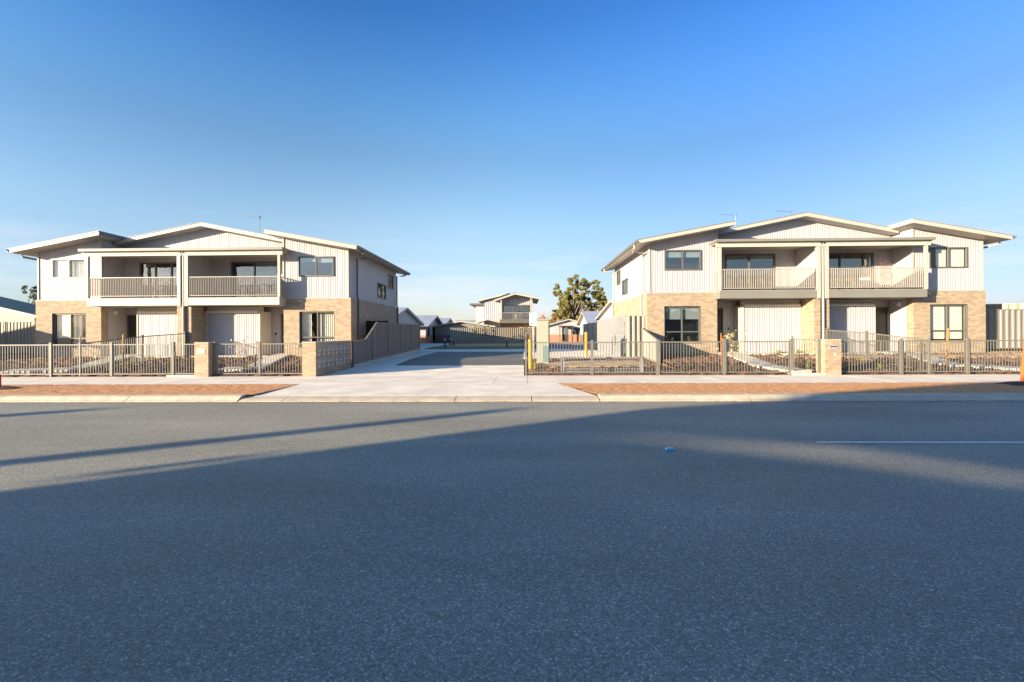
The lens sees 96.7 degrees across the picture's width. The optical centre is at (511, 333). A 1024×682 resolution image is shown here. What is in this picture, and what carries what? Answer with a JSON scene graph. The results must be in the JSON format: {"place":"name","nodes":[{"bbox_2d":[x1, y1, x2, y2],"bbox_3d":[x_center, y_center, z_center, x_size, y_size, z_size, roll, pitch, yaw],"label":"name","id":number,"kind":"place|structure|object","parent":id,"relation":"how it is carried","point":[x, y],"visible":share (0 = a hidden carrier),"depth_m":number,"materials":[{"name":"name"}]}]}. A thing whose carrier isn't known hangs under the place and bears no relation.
{"place":"outdoors","nodes":[
{"label":"outdoors","id":0,"kind":"place"},
{"bbox_2d":[0,384,297,394],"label":"verge","id":1,"kind":"structure","parent":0,"point":[150,388],"depth_m":12.11,"materials":[{"name":"brown soil"}]},
{"bbox_2d":[0,386,22,389],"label":"mulch ring","id":2,"kind":"object","parent":1,"relation":"on","point":[6,387],"visible":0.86,"depth_m":12.35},
{"bbox_2d":[255,376,592,396],"bbox_3d":[-2.333,1.484,13.166,8.718,0.095,4.688,0,0,2],"label":"driveway apron","id":3,"kind":"object","parent":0,"point":[424,386],"visible":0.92,"depth_m":12.40,"materials":[{"name":"concrete"}]},
{"bbox_2d":[242,343,685,400],"bbox_3d":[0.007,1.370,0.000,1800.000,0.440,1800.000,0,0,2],"label":"ground","id":4,"kind":"structure","parent":0,"point":[524,367],"depth_m":19.92,"materials":[{"name":"grey concrete"}]},
{"bbox_2d":[0,321,35,353],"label":"steel fence","id":5,"kind":"object","parent":4,"relation":"on","point":[17,332],"visible":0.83,"depth_m":26.24,"materials":[{"name":"grey metal"}]},
{"bbox_2d":[0,296,35,355],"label":"bungalow","id":6,"kind":"object","parent":4,"relation":"on","point":[13,310],"visible":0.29,"depth_m":28.33,"materials":[{"name":"brick"}]},
{"bbox_2d":[21,285,36,303],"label":"gum tree","id":7,"kind":"object","parent":4,"relation":"on","point":[34,296],"visible":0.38,"depth_m":61.55,"materials":[{"name":"green plant"}]},
{"bbox_2d":[0,342,193,376],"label":"street fence","id":8,"kind":"object","parent":4,"relation":"on","point":[111,359],"visible":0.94,"depth_m":15.98,"materials":[{"name":"metal"}]},
{"bbox_2d":[0,354,351,376],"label":"garden bed","id":9,"kind":"object","parent":4,"relation":"on","point":[291,368],"visible":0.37,"depth_m":18.11,"materials":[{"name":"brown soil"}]},
{"bbox_2d":[1,354,137,373],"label":"garden path","id":10,"kind":"structure","parent":9,"relation":"on","point":[75,367],"depth_m":17.22,"materials":[{"name":"concrete"}]},
{"bbox_2d":[109,336,121,368],"bbox_3d":[-15.129,0.762,17.413,0.538,1.423,0.523,0,0,-30],"label":"young tree","id":11,"kind":"object","parent":9,"relation":"on","point":[116,352],"visible":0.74,"depth_m":17.40,"materials":[{"name":"green plant"}]},
{"bbox_2d":[122,334,123,369],"bbox_3d":[-14.596,0.780,17.088,0.035,1.520,0.035,0,0,2],"label":"garden stake","id":12,"kind":"object","parent":9,"relation":"on","point":[123,349],"visible":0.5,"depth_m":17.08,"materials":[{"name":"brown wood"}]},
{"bbox_2d":[78,332,185,373],"bbox_3d":[-15.458,0.674,18.856,0.082,1.530,5.193,0,0,2],"label":"dividing fence","id":13,"kind":"object","parent":9,"relation":"on","point":[184,342],"visible":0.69,"depth_m":19.21,"materials":[{"name":"metal"}]},
{"bbox_2d":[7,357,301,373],"bbox_3d":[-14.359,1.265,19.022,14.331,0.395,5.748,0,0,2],"label":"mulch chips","id":14,"kind":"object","parent":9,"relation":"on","point":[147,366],"visible":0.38,"depth_m":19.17,"materials":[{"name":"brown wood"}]},
{"bbox_2d":[132,355,176,357],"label":"patio slab","id":15,"kind":"structure","parent":9,"relation":"on","point":[152,355],"depth_m":21.47,"materials":[{"name":"concrete"}]},
{"bbox_2d":[166,374,193,376],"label":"gate slab","id":16,"kind":"structure","parent":9,"relation":"on","point":[176,375],"depth_m":15.77,"materials":[{"name":"concrete"}]},
{"bbox_2d":[190,355,253,356],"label":"patio slab","id":17,"kind":"structure","parent":9,"relation":"on","point":[230,356],"depth_m":21.48,"materials":[{"name":"concrete"}]},
{"bbox_2d":[229,336,247,366],"bbox_3d":[-10.534,0.755,17.598,0.657,1.350,0.665,0,0,-39],"label":"young tree","id":18,"kind":"object","parent":9,"relation":"on","point":[239,349],"visible":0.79,"depth_m":17.59,"materials":[{"name":"green plant"}]},
{"bbox_2d":[218,353,288,372],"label":"garden path","id":19,"kind":"structure","parent":9,"relation":"on","point":[267,362],"depth_m":17.98,"materials":[{"name":"concrete"}]},
{"bbox_2d":[194,342,217,376],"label":"letterbox pillar","id":20,"kind":"structure","parent":4,"relation":"on","point":[203,359],"depth_m":15.64,"materials":[{"name":"brick"}]},
{"bbox_2d":[6,222,410,357],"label":"duplex house","id":21,"kind":"structure","parent":4,"relation":"on","point":[201,282],"depth_m":22.23,"materials":[{"name":"paint"}]},
{"bbox_2d":[51,259,85,278],"bbox_3d":[-21.581,-3.172,22.457,1.710,0.950,0.630,0,0,2],"label":"window","id":22,"kind":"structure","parent":21,"relation":"in","point":[60,268],"depth_m":22.28,"materials":[{"name":"clear glass"}]},
{"bbox_2d":[52,313,85,347],"bbox_3d":[-21.579,-0.128,22.513,1.740,1.762,0.720,0,0,2],"label":"window","id":23,"kind":"structure","parent":21,"relation":"in","point":[67,328],"depth_m":22.38,"materials":[{"name":"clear glass"}]},
{"bbox_2d":[127,315,136,353],"bbox_3d":[-19.471,0.102,23.524,0.820,2.160,0.107,0,0,2],"label":"front door","id":24,"kind":"structure","parent":21,"relation":"in","point":[131,319],"depth_m":23.54,"materials":[{"name":"grey wood"}]},
{"bbox_2d":[139,262,176,297],"bbox_3d":[-17.829,-2.687,23.559,2.450,1.920,0.630,0,0,2],"label":"sliding door","id":25,"kind":"structure","parent":21,"relation":"in","point":[147,269],"depth_m":23.87,"materials":[{"name":"clear glass"}]},
{"bbox_2d":[231,261,277,296],"bbox_3d":[-13.080,-2.712,23.435,2.450,1.920,0.630,0,0,2],"label":"sliding door","id":26,"kind":"structure","parent":21,"relation":"in","point":[252,268],"depth_m":23.74,"materials":[{"name":"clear glass"}]},
{"bbox_2d":[281,314,283,352],"bbox_3d":[-11.413,0.060,23.313,0.820,2.160,0.107,0,0,2],"label":"front door","id":27,"kind":"structure","parent":21,"relation":"in","point":[282,315],"depth_m":23.33,"materials":[{"name":"grey wood"}]},
{"bbox_2d":[298,256,333,275],"bbox_3d":[-9.396,-3.236,22.138,1.710,0.950,0.630,0,0,2],"label":"window","id":28,"kind":"structure","parent":21,"relation":"in","point":[307,265],"depth_m":22.26,"materials":[{"name":"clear glass"}]},
{"bbox_2d":[299,311,333,347],"bbox_3d":[-9.363,-0.192,22.193,1.740,1.762,0.720,0,0,2],"label":"window","id":29,"kind":"structure","parent":21,"relation":"in","point":[314,326],"depth_m":22.10,"materials":[{"name":"clear glass"}]},
{"bbox_2d":[377,282,385,299],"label":"window","id":30,"kind":"structure","parent":21,"relation":"in","point":[381,288],"depth_m":27.43,"materials":[{"name":"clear glass"}]},
{"bbox_2d":[388,274,393,289],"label":"window","id":31,"kind":"structure","parent":21,"relation":"in","point":[390,278],"depth_m":28.86,"materials":[{"name":"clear glass"}]},
{"bbox_2d":[213,341,304,376],"bbox_3d":[-8.794,0.920,15.836,3.222,1.292,0.082,0,0,2],"label":"street fence","id":32,"kind":"object","parent":4,"relation":"on","point":[215,358],"visible":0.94,"depth_m":15.83,"materials":[{"name":"metal"}]},
{"bbox_2d":[302,340,350,376],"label":"letterbox wall","id":33,"kind":"structure","parent":4,"relation":"on","point":[320,358],"depth_m":16.20,"materials":[{"name":"brick"}]},
{"bbox_2d":[366,321,388,335],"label":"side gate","id":34,"kind":"structure","parent":4,"relation":"on","point":[369,325],"depth_m":23.77,"materials":[{"name":"grey metal"}]},
{"bbox_2d":[352,322,419,366],"bbox_3d":[-6.388,0.468,24.701,0.110,2.172,12.010,0,0,2],"label":"steel fence","id":35,"kind":"object","parent":4,"relation":"on","point":[382,340],"visible":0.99,"depth_m":23.16,"materials":[{"name":"grey metal"}]},
{"bbox_2d":[398,307,423,325],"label":"bungalow","id":36,"kind":"object","parent":4,"relation":"on","point":[407,315],"visible":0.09,"depth_m":43.43,"materials":[{"name":"white metal"}]},
{"bbox_2d":[416,315,442,343],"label":"bungalow","id":37,"kind":"object","parent":4,"relation":"on","point":[427,332],"visible":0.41,"depth_m":55.43,"materials":[{"name":"grey brick"}]},
{"bbox_2d":[432,327,434,340],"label":"window","id":38,"kind":"structure","parent":37,"relation":"in","point":[433,328],"depth_m":58.02,"materials":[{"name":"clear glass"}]},
{"bbox_2d":[440,318,452,323],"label":"bungalow","id":39,"kind":"object","parent":4,"relation":"on","point":[446,320],"visible":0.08,"depth_m":73.53,"materials":[{"name":"metal"}]},
{"bbox_2d":[433,321,498,342],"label":"bungalow","id":40,"kind":"object","parent":4,"relation":"on","point":[442,331],"visible":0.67,"depth_m":57.73,"materials":[{"name":"brick"}]},
{"bbox_2d":[426,343,536,348],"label":"grass island","id":41,"kind":"structure","parent":4,"relation":"on","point":[478,347],"depth_m":35.04,"materials":[{"name":"green plant"}]},
{"bbox_2d":[482,325,488,343],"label":"young tree","id":42,"kind":"object","parent":41,"relation":"on","point":[485,333],"visible":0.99,"depth_m":48.69,"materials":[{"name":"green plant"}]},
{"bbox_2d":[449,343,535,345],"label":"island mulch","id":43,"kind":"object","parent":41,"relation":"on","point":[517,344],"visible":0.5,"depth_m":42.90,"materials":[{"name":"brown soil"}]},
{"bbox_2d":[450,327,534,343],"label":"steel fence","id":44,"kind":"object","parent":4,"relation":"on","point":[466,336],"visible":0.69,"depth_m":51.27,"materials":[{"name":"grey metal"}]},
{"bbox_2d":[470,292,538,327],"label":"distant house","id":45,"kind":"structure","parent":4,"relation":"on","point":[511,310],"depth_m":66.82,"materials":[{"name":"white paint"}]},
{"bbox_2d":[503,305,529,318],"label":"sliding door","id":46,"kind":"structure","parent":45,"relation":"in","point":[506,308],"depth_m":68.10,"materials":[{"name":"clear glass"}]},
{"bbox_2d":[0,393,1023,401],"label":"kerb","id":47,"kind":"structure","parent":4,"relation":"on","point":[602,397],"depth_m":10.47,"materials":[{"name":"concrete"}]},
{"bbox_2d":[549,319,579,341],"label":"bungalow","id":48,"kind":"object","parent":4,"relation":"on","point":[565,334],"visible":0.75,"depth_m":59.85,"materials":[{"name":"orange brick"}]},
{"bbox_2d":[562,327,567,341],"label":"window","id":49,"kind":"structure","parent":48,"relation":"in","point":[564,329],"depth_m":60.43,"materials":[{"name":"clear glass"}]},
{"bbox_2d":[571,328,579,333],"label":"window","id":50,"kind":"structure","parent":48,"relation":"in","point":[575,330],"depth_m":60.15,"materials":[{"name":"clear glass"}]},
{"bbox_2d":[558,326,572,341],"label":"porch","id":51,"kind":"object","parent":4,"relation":"on","point":[565,326],"visible":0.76,"depth_m":58.21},
{"bbox_2d":[549,274,607,322],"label":"gum tree","id":52,"kind":"object","parent":4,"relation":"on","point":[567,309],"visible":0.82,"depth_m":86.64,"materials":[{"name":"green plant"}]},
{"bbox_2d":[576,311,600,343],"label":"bungalow","id":53,"kind":"object","parent":4,"relation":"on","point":[585,317],"visible":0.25,"depth_m":48.48,"materials":[{"name":"brick"}]},
{"bbox_2d":[583,322,597,349],"bbox_3d":[5.715,0.199,33.212,0.075,1.962,7.360,0,0,2],"label":"steel fence","id":54,"kind":"object","parent":4,"relation":"on","point":[591,329],"visible":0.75,"depth_m":32.56,"materials":[{"name":"grey metal"}]},
{"bbox_2d":[595,301,614,319],"bbox_3d":[12.021,-0.528,33.227,10.900,3.410,5.940,0,0,2],"label":"roof","id":55,"kind":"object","parent":4,"relation":"on","point":[605,312],"visible":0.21,"depth_m":32.37,"materials":[{"name":"white metal"}]},
{"bbox_2d":[527,358,689,375],"bbox_3d":[3.356,1.360,18.619,5.480,0.464,6.400,0,0,2],"label":"garden bed","id":56,"kind":"object","parent":4,"relation":"on","point":[544,367],"visible":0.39,"depth_m":16.86,"materials":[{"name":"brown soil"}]},
{"bbox_2d":[528,339,531,368],"bbox_3d":[0.708,0.826,17.688,0.156,1.220,0.156,0,0,2],"label":"bollard","id":57,"kind":"object","parent":56,"relation":"on","point":[529,340],"visible":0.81,"depth_m":17.62,"materials":[{"name":"yellow metal"}]},
{"bbox_2d":[529,313,536,358],"bbox_3d":[0.988,0.160,21.269,0.340,2.250,0.084,0,0,2],"label":"street sign","id":58,"kind":"object","parent":56,"relation":"on","point":[532,318],"visible":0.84,"depth_m":21.23,"materials":[{"name":"white metal"}]},
{"bbox_2d":[535,318,549,363],"bbox_3d":[1.324,0.373,19.722,0.590,2.080,0.620,0,0,2],"label":"electrical kiosk","id":59,"kind":"object","parent":56,"relation":"on","point":[542,332],"visible":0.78,"depth_m":19.47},
{"bbox_2d":[547,360,645,367],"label":"gravel","id":60,"kind":"structure","parent":56,"relation":"on","point":[610,363],"depth_m":18.85,"materials":[{"name":"beige gravel"}]},
{"bbox_2d":[561,357,642,371],"bbox_3d":[3.167,1.128,16.023,2.860,0.630,0.140,0,0,2],"label":"rail","id":61,"kind":"object","parent":56,"relation":"on","point":[562,364],"visible":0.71,"depth_m":15.98,"materials":[{"name":"grey metal"}]},
{"bbox_2d":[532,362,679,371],"bbox_3d":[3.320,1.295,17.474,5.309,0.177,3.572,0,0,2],"label":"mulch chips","id":62,"kind":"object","parent":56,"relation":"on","point":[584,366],"visible":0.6,"depth_m":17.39,"materials":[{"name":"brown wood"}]},
{"bbox_2d":[598,315,623,356],"bbox_3d":[5.474,0.136,25.655,0.045,2.035,7.505,0,0,2],"label":"enclosure","id":63,"kind":"object","parent":4,"relation":"on","point":[609,329],"visible":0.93,"depth_m":24.87,"materials":[{"name":"beige paint"}]},
{"bbox_2d":[625,315,644,356],"bbox_3d":[5.934,0.155,21.812,1.000,2.098,0.120,0,0,2],"label":"ribbed screen","id":64,"kind":"object","parent":4,"relation":"on","point":[634,324],"visible":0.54,"depth_m":21.82,"materials":[{"name":"beige metal"}]},
{"bbox_2d":[641,328,660,364],"bbox_3d":[6.179,0.537,20.320,0.075,1.642,2.810,0,0,2],"label":"steel fence","id":65,"kind":"object","parent":4,"relation":"on","point":[646,336],"visible":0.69,"depth_m":20.57,"materials":[{"name":"beige metal"}]},
{"bbox_2d":[525,339,819,375],"bbox_3d":[5.406,0.846,15.464,9.942,1.292,0.112,0,0,2],"label":"street fence","id":66,"kind":"object","parent":4,"relation":"on","point":[723,355],"visible":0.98,"depth_m":15.44,"materials":[{"name":"metal"}]},
{"bbox_2d":[601,212,1016,354],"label":"duplex house","id":67,"kind":"structure","parent":4,"relation":"on","point":[798,276],"depth_m":21.43,"materials":[{"name":"brick"}]},
{"bbox_2d":[616,269,620,285],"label":"window","id":68,"kind":"structure","parent":67,"relation":"in","point":[618,274],"depth_m":28.36,"materials":[{"name":"clear glass"}]},
{"bbox_2d":[622,278,627,295],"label":"window","id":69,"kind":"structure","parent":67,"relation":"in","point":[624,282],"depth_m":27.33,"materials":[{"name":"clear glass"}]},
{"bbox_2d":[664,250,700,269],"bbox_3d":[8.027,-3.467,21.682,1.710,0.950,0.630,0,0,2],"label":"window","id":70,"kind":"structure","parent":67,"relation":"in","point":[673,259],"depth_m":21.67,"materials":[{"name":"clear glass"}]},
{"bbox_2d":[664,306,700,343],"bbox_3d":[8.030,-0.423,21.737,1.740,1.762,0.720,0,0,2],"label":"window","id":71,"kind":"structure","parent":67,"relation":"in","point":[681,323],"depth_m":21.76,"materials":[{"name":"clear glass"}]},
{"bbox_2d":[717,308,722,350],"bbox_3d":[10.138,-0.193,22.749,0.820,2.160,0.107,0,0,2],"label":"front door","id":72,"kind":"structure","parent":67,"relation":"in","point":[719,310],"depth_m":22.75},
{"bbox_2d":[725,254,775,289],"bbox_3d":[11.780,-2.982,22.784,2.450,1.920,0.630,0,0,2],"label":"sliding door","id":73,"kind":"structure","parent":67,"relation":"in","point":[732,261],"depth_m":23.08,"materials":[{"name":"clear glass"}]},
{"bbox_2d":[829,253,873,289],"bbox_3d":[16.528,-3.007,22.660,2.450,1.920,0.630,0,0,2],"label":"sliding door","id":74,"kind":"structure","parent":67,"relation":"in","point":[836,260],"depth_m":22.95,"materials":[{"name":"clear glass"}]},
{"bbox_2d":[860,278,875,288],"bbox_3d":[16.893,-2.349,21.572,0.440,0.660,0.455,0,0,2],"label":"balcony chair","id":75,"kind":"object","parent":67,"relation":"on","point":[867,282],"visible":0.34,"depth_m":21.73,"materials":[{"name":"white paint"}]},
{"bbox_2d":[876,307,888,350],"bbox_3d":[18.195,-0.235,22.538,0.820,2.160,0.107,0,0,2],"label":"front door","id":76,"kind":"structure","parent":67,"relation":"in","point":[881,312],"depth_m":22.55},
{"bbox_2d":[879,263,894,288],"bbox_3d":[17.949,-2.755,21.825,0.606,1.461,0.562,0,0,2],"label":"potted plant","id":77,"kind":"object","parent":67,"relation":"on","point":[886,273],"visible":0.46,"depth_m":21.82,"materials":[{"name":"orange plant"}]},
{"bbox_2d":[929,247,967,267],"bbox_3d":[20.213,-3.531,21.363,1.710,0.950,0.630,0,0,2],"label":"window","id":78,"kind":"structure","parent":67,"relation":"in","point":[939,257],"depth_m":21.16,"materials":[{"name":"clear glass"}]},
{"bbox_2d":[930,304,967,339],"bbox_3d":[20.245,-0.487,21.417,1.740,1.762,0.720,0,0,2],"label":"window","id":79,"kind":"structure","parent":67,"relation":"in","point":[954,317],"depth_m":21.26,"materials":[{"name":"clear glass"}]},
{"bbox_2d":[816,339,840,374],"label":"letterbox pillar","id":80,"kind":"structure","parent":4,"relation":"on","point":[830,356],"depth_m":15.08,"materials":[{"name":"brick"}]},
{"bbox_2d":[644,350,1021,374],"bbox_3d":[18.382,1.208,18.875,24.250,0.851,7.700,0,0,2],"label":"garden bed","id":81,"kind":"object","parent":4,"relation":"on","point":[703,364],"visible":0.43,"depth_m":17.14,"materials":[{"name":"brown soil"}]},
{"bbox_2d":[717,329,747,365],"bbox_3d":[8.297,0.570,17.048,1.063,1.523,1.010,0,0,2],"label":"young tree","id":82,"kind":"object","parent":81,"relation":"on","point":[727,337],"visible":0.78,"depth_m":17.10,"materials":[{"name":"green plant"}]},
{"bbox_2d":[717,351,811,374],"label":"garden path","id":83,"kind":"structure","parent":81,"relation":"on","point":[768,365],"depth_m":16.95,"materials":[{"name":"concrete"}]},
{"bbox_2d":[751,353,814,354],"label":"patio slab","id":84,"kind":"structure","parent":81,"relation":"on","point":[781,353],"depth_m":20.82,"materials":[{"name":"concrete"}]},
{"bbox_2d":[791,336,814,370],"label":"open gate","id":85,"kind":"structure","parent":81,"relation":"on","point":[804,351],"depth_m":15.83,"materials":[{"name":"metal"}]},
{"bbox_2d":[794,373,821,374],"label":"gate slab","id":86,"kind":"structure","parent":81,"relation":"on","point":[808,374],"depth_m":15.22,"materials":[{"name":"concrete"}]},
{"bbox_2d":[842,352,891,354],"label":"patio slab","id":87,"kind":"structure","parent":81,"relation":"on","point":[874,353],"depth_m":20.61,"materials":[{"name":"concrete"}]},
{"bbox_2d":[825,328,926,370],"bbox_3d":[14.201,0.519,18.079,0.082,1.530,5.193,0,0,2],"label":"dividing fence","id":88,"kind":"object","parent":81,"relation":"on","point":[866,335],"visible":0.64,"depth_m":18.13,"materials":[{"name":"metal"}]},
{"bbox_2d":[778,355,1018,358],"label":"gravel","id":89,"kind":"structure","parent":81,"relation":"on","point":[813,356],"depth_m":19.40,"materials":[{"name":"beige gravel"}]},
{"bbox_2d":[945,328,948,364],"bbox_3d":[16.044,0.572,16.786,0.145,1.553,0.045,0,0,2],"label":"garden stake","id":90,"kind":"object","parent":81,"relation":"on","point":[947,338],"visible":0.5,"depth_m":16.76,"materials":[{"name":"wood"}]},
{"bbox_2d":[876,350,1019,370],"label":"garden path","id":91,"kind":"structure","parent":81,"relation":"on","point":[936,360],"depth_m":16.61,"materials":[{"name":"concrete"}]},
{"bbox_2d":[974,351,1022,357],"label":"gravel","id":92,"kind":"structure","parent":81,"relation":"on","point":[1004,352],"depth_m":20.62,"materials":[{"name":"beige gravel"}]},
{"bbox_2d":[986,309,1023,348],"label":"steel fence","id":93,"kind":"object","parent":92,"relation":"on","point":[1004,324],"visible":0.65,"depth_m":21.96,"materials":[{"name":"metal"}]},
{"bbox_2d":[986,303,1023,350],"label":"shipping container","id":94,"kind":"object","parent":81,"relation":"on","point":[1012,306],"visible":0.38,"depth_m":22.41,"materials":[{"name":"beige metal"}]},
{"bbox_2d":[841,338,1023,373],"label":"street fence","id":95,"kind":"object","parent":4,"relation":"on","point":[967,355],"visible":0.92,"depth_m":15.22,"materials":[{"name":"metal"}]},
{"bbox_2d":[323,343,616,375],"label":"driveway","id":96,"kind":"structure","parent":0,"point":[388,366],"depth_m":18.30,"materials":[{"name":"concrete"}]},
{"bbox_2d":[396,352,523,364],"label":"driveway asphalt","id":97,"kind":"structure","parent":96,"relation":"on","point":[476,358],"depth_m":21.81,"materials":[{"name":"grey asphalt"}]},
{"bbox_2d":[550,344,584,348],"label":"parking asphalt","id":98,"kind":"structure","parent":96,"relation":"on","point":[565,346],"depth_m":37.74,"materials":[{"name":"grey asphalt"}]},
{"bbox_2d":[585,332,587,355],"bbox_3d":[3.865,0.565,23.707,0.156,1.310,0.156,0,0,2],"label":"bollard","id":99,"kind":"object","parent":96,"relation":"on","point":[586,340],"visible":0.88,"depth_m":23.65,"materials":[{"name":"yellow metal"}]},
{"bbox_2d":[3,400,1006,403],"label":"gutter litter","id":100,"kind":"object","parent":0,"point":[505,401],"visible":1,"depth_m":10.29,"materials":[{"name":"brown"}]},
{"bbox_2d":[1,374,1019,384],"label":"footpath","id":101,"kind":"structure","parent":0,"point":[580,379],"depth_m":14.17,"materials":[{"name":"concrete"}]},
{"bbox_2d":[0,401,1023,681],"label":"road","id":102,"kind":"structure","parent":0,"point":[616,541],"depth_m":3.34,"materials":[{"name":"grey asphalt"}]},
{"bbox_2d":[665,447,674,450],"bbox_3d":[2.067,1.504,5.953,0.120,0.026,0.100,0,0,10],"label":"road marker","id":103,"kind":"object","parent":102,"relation":"on","point":[669,449],"visible":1,"depth_m":5.92,"materials":[{"name":"blue plastic"}]},
{"bbox_2d":[815,441,1023,442],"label":"road line","id":104,"kind":"object","parent":102,"relation":"on","point":[902,442],"visible":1,"depth_m":6.26,"materials":[{"name":"paint"}]},
{"bbox_2d":[0,0,1023,326],"label":"sky","id":105,"kind":"structure","parent":0,"point":[478,149],"materials":[{"name":"blue"}]},
{"bbox_2d":[558,382,1023,393],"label":"verge","id":106,"kind":"structure","parent":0,"point":[921,387],"depth_m":11.64,"materials":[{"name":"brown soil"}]},
{"bbox_2d":[997,381,1023,385],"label":"mulch ring","id":107,"kind":"object","parent":106,"relation":"on","point":[1016,383],"visible":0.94,"depth_m":12.16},
{"bbox_2d":[1020,342,1023,381],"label":"garden stake","id":108,"kind":"object","parent":106,"relation":"on","point":[1022,372],"visible":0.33,"depth_m":12.40,"materials":[{"name":"orange wood"}]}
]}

